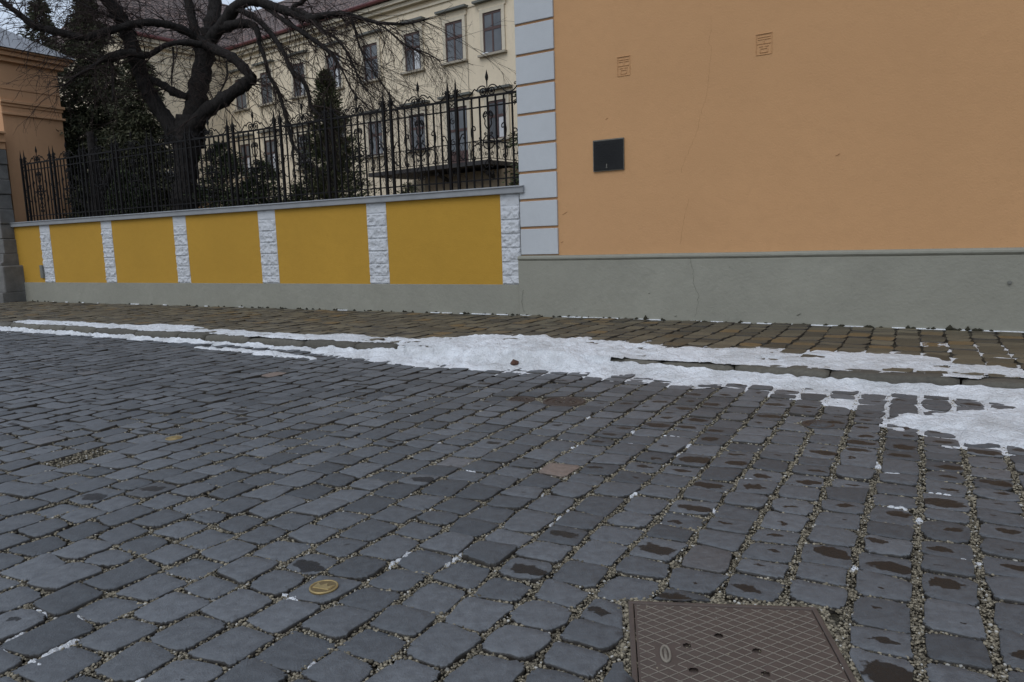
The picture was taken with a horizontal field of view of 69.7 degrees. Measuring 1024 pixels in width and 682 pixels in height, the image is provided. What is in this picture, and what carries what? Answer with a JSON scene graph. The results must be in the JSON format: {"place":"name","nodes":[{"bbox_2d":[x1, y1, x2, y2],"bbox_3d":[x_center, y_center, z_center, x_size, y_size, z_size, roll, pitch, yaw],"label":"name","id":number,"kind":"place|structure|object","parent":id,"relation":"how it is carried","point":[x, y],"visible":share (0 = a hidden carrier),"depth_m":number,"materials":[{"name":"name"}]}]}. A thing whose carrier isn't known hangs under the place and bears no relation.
{"place":"outdoors","nodes":[
{"label":"outdoors","id":0,"kind":"place"},
{"bbox_2d":[0,0,283,38],"label":"sky","id":1,"kind":"structure","parent":0,"point":[4,15],"materials":[{"name":"white"}]},
{"bbox_2d":[0,0,515,210],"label":"bare tree","id":2,"kind":"object","parent":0,"point":[200,108],"visible":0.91,"depth_m":16.61,"materials":[{"name":"brown plant"}]},
{"bbox_2d":[0,330,1023,681],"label":"road","id":3,"kind":"structure","parent":0,"point":[84,386],"depth_m":3.37,"materials":[{"name":"grey stone"}]},
{"bbox_2d":[165,436,182,439],"bbox_3d":[-2.253,0.651,4.899,0.106,0.016,0.106,1,8,20],"label":"brass marker","id":4,"kind":"object","parent":3,"relation":"on","point":[173,437],"visible":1,"depth_m":4.89,"materials":[{"name":"gold metal"}]},
{"bbox_2d":[309,579,338,594],"bbox_3d":[-0.692,0.907,2.701,0.106,0.016,0.106,1,8,20],"label":"brass marker","id":5,"kind":"object","parent":3,"relation":"on","point":[323,587],"visible":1,"depth_m":2.69,"materials":[{"name":"gold metal"}]},
{"bbox_2d":[0,301,1023,681],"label":"snow","id":6,"kind":"structure","parent":3,"relation":"on","point":[988,423],"depth_m":6.65,"materials":[{"name":"white snow"}]},
{"bbox_2d":[510,359,518,365],"bbox_3d":[0.024,0.212,7.220,0.085,0.070,0.063,-2,8,0],"label":"brick fragment","id":7,"kind":"object","parent":6,"relation":"on","point":[514,362],"visible":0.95,"depth_m":7.20,"materials":[{"name":"brown brick"}]},
{"bbox_2d":[509,396,534,402],"bbox_3d":[0.079,0.472,5.781,0.210,0.032,0.210,-2,8,0],"label":"valve cover","id":8,"kind":"object","parent":3,"relation":"on","point":[526,399],"visible":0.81,"depth_m":5.79,"materials":[{"name":"metal"}]},
{"bbox_2d":[628,601,856,681],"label":"access hatch","id":9,"kind":"object","parent":3,"relation":"in","point":[804,648],"visible":1,"depth_m":2.25,"materials":[{"name":"brown metal"}]},
{"bbox_2d":[802,420,834,427],"bbox_3d":[1.988,0.552,4.772,0.196,0.032,0.196,-2,8,0],"label":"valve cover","id":10,"kind":"object","parent":3,"relation":"on","point":[806,423],"visible":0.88,"depth_m":4.79,"materials":[{"name":"metal"}]},
{"bbox_2d":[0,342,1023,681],"bbox_3d":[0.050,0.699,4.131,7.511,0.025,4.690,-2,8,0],"label":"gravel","id":11,"kind":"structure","parent":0,"point":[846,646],"depth_m":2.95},
{"bbox_2d":[0,321,1023,388],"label":"kerb","id":12,"kind":"structure","parent":11,"relation":"on","point":[893,377],"depth_m":6.57,"materials":[{"name":"stone"}]},
{"bbox_2d":[543,396,585,406],"bbox_3d":[0.403,0.478,5.667,0.330,0.032,0.330,-2,8,0],"label":"valve cover","id":13,"kind":"object","parent":11,"relation":"on","point":[565,400],"visible":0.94,"depth_m":5.66,"materials":[{"name":"metal"}]},
{"bbox_2d":[0,301,1023,379],"bbox_3d":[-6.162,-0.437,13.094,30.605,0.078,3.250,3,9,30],"label":"pavement","id":14,"kind":"structure","parent":0,"point":[409,325],"depth_m":9.39,"materials":[{"name":"stone"}]},
{"bbox_2d":[0,131,25,302],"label":"stone pier","id":15,"kind":"structure","parent":14,"relation":"on","point":[12,284],"depth_m":18.02,"materials":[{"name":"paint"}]},
{"bbox_2d":[32,300,992,330],"bbox_3d":[-3.190,-0.576,13.072,20.828,0.071,0.212,3,9,31],"label":"moss","id":16,"kind":"object","parent":14,"relation":"on","point":[949,327],"visible":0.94,"depth_m":9.63,"materials":[{"name":"green plant"}]},
{"bbox_2d":[514,0,1023,333],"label":"orange house","id":17,"kind":"structure","parent":14,"relation":"on","point":[842,162],"depth_m":8.96,"materials":[{"name":"paint"}]},
{"bbox_2d":[593,137,623,171],"bbox_3d":[1.323,-2.556,10.096,0.461,0.426,0.038,3,9,32],"label":"wall plaque","id":18,"kind":"object","parent":17,"relation":"attached to","point":[608,154],"depth_m":10.08,"materials":[{"name":"black metal"}]},
{"label":"ground","id":19,"kind":"structure","parent":0,"visible":0},
{"bbox_2d":[0,27,76,253],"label":"gatehouse","id":20,"kind":"object","parent":19,"relation":"on","point":[14,115],"visible":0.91,"depth_m":18.58,"materials":[{"name":"paint"}]},
{"bbox_2d":[17,0,80,191],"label":"conifer tree","id":21,"kind":"object","parent":19,"relation":"on","point":[33,18],"visible":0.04,"depth_m":23.08,"materials":[{"name":"green plant"}]},
{"bbox_2d":[75,131,119,216],"bbox_3d":[-9.579,-3.728,17.016,0.985,2.216,0.539,-7,10,-34],"label":"tree","id":22,"kind":"object","parent":19,"relation":"on","point":[90,144],"visible":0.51,"depth_m":16.92,"materials":[{"name":"brown plant"}]},
{"bbox_2d":[54,0,143,217],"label":"conifer tree","id":23,"kind":"object","parent":19,"relation":"on","point":[74,132],"visible":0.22,"depth_m":20.02,"materials":[{"name":"green plant"}]},
{"bbox_2d":[105,169,160,215],"bbox_3d":[-9.759,-2.720,18.488,3.008,3.194,2.891,-2,8,0],"label":"conifer shrub","id":24,"kind":"object","parent":19,"relation":"on","point":[130,194],"visible":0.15,"depth_m":18.41,"materials":[{"name":"green plant"}]},
{"bbox_2d":[78,50,208,216],"bbox_3d":[-9.803,-4.341,19.974,4.090,6.933,4.052,-2,8,0],"label":"conifer tree","id":25,"kind":"object","parent":19,"relation":"on","point":[146,121],"visible":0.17,"depth_m":19.31,"materials":[{"name":"green plant"}]},
{"bbox_2d":[183,139,261,207],"bbox_3d":[-6.896,-2.981,17.868,3.035,3.755,3.080,-2,8,0],"label":"conifer shrub","id":26,"kind":"object","parent":19,"relation":"on","point":[219,179],"visible":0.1,"depth_m":17.54,"materials":[{"name":"green plant"}]},
{"bbox_2d":[9,185,523,315],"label":"garden wall","id":27,"kind":"structure","parent":19,"relation":"on","point":[454,251],"depth_m":13.38,"materials":[{"name":"yellow paint"}]},
{"bbox_2d":[39,265,44,277],"bbox_3d":[-11.364,-1.679,17.770,0.123,0.310,0.050,3,9,30],"label":"junction box","id":28,"kind":"object","parent":27,"relation":"attached to","point":[42,272],"visible":1,"depth_m":17.74,"materials":[{"name":"grey metal"}]},
{"bbox_2d":[20,70,518,220],"bbox_3d":[-5.885,-3.485,14.428,14.065,1.785,0.062,3,9,30],"label":"iron fence","id":29,"kind":"object","parent":27,"relation":"on","point":[39,175],"visible":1,"depth_m":13.64,"materials":[{"name":"black metal"}]},
{"bbox_2d":[234,158,299,205],"bbox_3d":[-6.088,-2.852,18.384,2.912,3.383,3.002,-2,8,0],"label":"conifer shrub","id":30,"kind":"object","parent":19,"relation":"on","point":[265,185],"visible":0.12,"depth_m":17.93,"materials":[{"name":"green plant"}]},
{"bbox_2d":[45,0,519,206],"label":"cream building","id":31,"kind":"structure","parent":19,"relation":"on","point":[494,41],"depth_m":29.57,"materials":[{"name":"paint"}]},
{"bbox_2d":[228,69,249,112],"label":"window","id":32,"kind":"structure","parent":31,"relation":"in","point":[242,99],"depth_m":36.26,"materials":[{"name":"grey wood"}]},
{"bbox_2d":[235,133,253,177],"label":"window","id":33,"kind":"structure","parent":31,"relation":"in","point":[250,134],"depth_m":36.59,"materials":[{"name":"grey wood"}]},
{"bbox_2d":[251,59,274,106],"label":"window","id":34,"kind":"structure","parent":31,"relation":"in","point":[259,66],"depth_m":35.01,"materials":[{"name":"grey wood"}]},
{"bbox_2d":[257,128,280,172],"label":"window","id":35,"kind":"structure","parent":31,"relation":"in","point":[266,134],"depth_m":35.37,"materials":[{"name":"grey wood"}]},
{"bbox_2d":[288,50,307,99],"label":"window","id":36,"kind":"structure","parent":31,"relation":"in","point":[304,55],"depth_m":33.41,"materials":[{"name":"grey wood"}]},
{"bbox_2d":[292,124,312,170],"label":"window","id":37,"kind":"structure","parent":31,"relation":"in","point":[299,129],"depth_m":33.94,"materials":[{"name":"grey wood"}]},
{"bbox_2d":[318,39,344,90],"bbox_3d":[-7.838,-11.926,31.957,1.500,1.975,0.239,4,10,37],"label":"window","id":38,"kind":"structure","parent":31,"relation":"in","point":[338,44],"depth_m":31.93,"materials":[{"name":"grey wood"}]},
{"bbox_2d":[355,29,382,82],"bbox_3d":[-5.953,-11.789,30.544,1.500,1.975,0.239,4,10,37],"label":"window","id":39,"kind":"structure","parent":31,"relation":"in","point":[376,42],"depth_m":30.48,"materials":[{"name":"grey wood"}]},
{"bbox_2d":[359,108,387,157],"bbox_3d":[-5.825,-8.723,30.945,1.500,1.905,0.239,4,10,37],"label":"window","id":40,"kind":"structure","parent":31,"relation":"in","point":[375,129],"depth_m":31.07,"materials":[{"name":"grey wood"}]},
{"bbox_2d":[394,16,425,75],"bbox_3d":[-4.013,-11.649,29.093,1.500,1.975,0.239,4,10,37],"label":"window","id":41,"kind":"structure","parent":31,"relation":"in","point":[414,34],"depth_m":29.14,"materials":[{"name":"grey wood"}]},
{"bbox_2d":[399,100,429,152],"bbox_3d":[-3.876,-8.581,29.484,1.500,1.905,0.239,4,10,37],"label":"window","id":42,"kind":"structure","parent":31,"relation":"in","point":[428,101],"depth_m":29.54,"materials":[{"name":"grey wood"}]},
{"bbox_2d":[434,4,467,66],"bbox_3d":[-2.263,-11.522,27.778,1.500,1.975,0.239,4,10,37],"label":"window","id":43,"kind":"structure","parent":31,"relation":"in","point":[455,15],"depth_m":27.79,"materials":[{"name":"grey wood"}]},
{"bbox_2d":[437,91,472,163],"bbox_3d":[-2.141,-8.113,28.242,1.620,2.600,0.239,4,10,37],"label":"window","id":44,"kind":"structure","parent":31,"relation":"in","point":[467,102],"depth_m":28.19,"materials":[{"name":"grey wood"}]},
{"bbox_2d":[471,0,506,57],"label":"window","id":45,"kind":"structure","parent":31,"relation":"in","point":[492,39],"depth_m":26.74,"materials":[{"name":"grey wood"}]},
{"bbox_2d":[477,84,512,141],"bbox_3d":[-0.618,-8.345,27.044,1.500,1.905,0.239,4,10,37],"label":"window","id":46,"kind":"structure","parent":31,"relation":"in","point":[499,98],"depth_m":27.05,"materials":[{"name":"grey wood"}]},
{"bbox_2d":[287,184,311,201],"bbox_3d":[-5.348,-2.644,18.461,2.001,2.629,2.022,1,8,21],"label":"conifer shrub","id":47,"kind":"object","parent":19,"relation":"on","point":[293,190],"visible":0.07,"depth_m":18.22,"materials":[{"name":"green plant"}]},
{"bbox_2d":[288,68,379,201],"bbox_3d":[-4.660,-4.208,19.012,3.115,5.502,3.034,-2,8,0],"label":"thuja tree","id":48,"kind":"object","parent":19,"relation":"on","point":[338,105],"visible":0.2,"depth_m":18.54,"materials":[{"name":"green plant"}]},
{"bbox_2d":[397,182,419,193],"bbox_3d":[-2.871,-3.170,21.086,1.632,2.765,1.742,-2,8,0],"label":"conifer shrub","id":49,"kind":"object","parent":19,"relation":"on","point":[411,189],"visible":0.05,"depth_m":20.92,"materials":[{"name":"green plant"}]},
{"bbox_2d":[502,93,518,185],"bbox_3d":[0.747,-4.784,18.089,2.532,6.559,2.797,3,9,31],"label":"conifer tree","id":50,"kind":"object","parent":19,"relation":"on","point":[517,166],"visible":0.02,"depth_m":17.84,"materials":[{"name":"green plant"}]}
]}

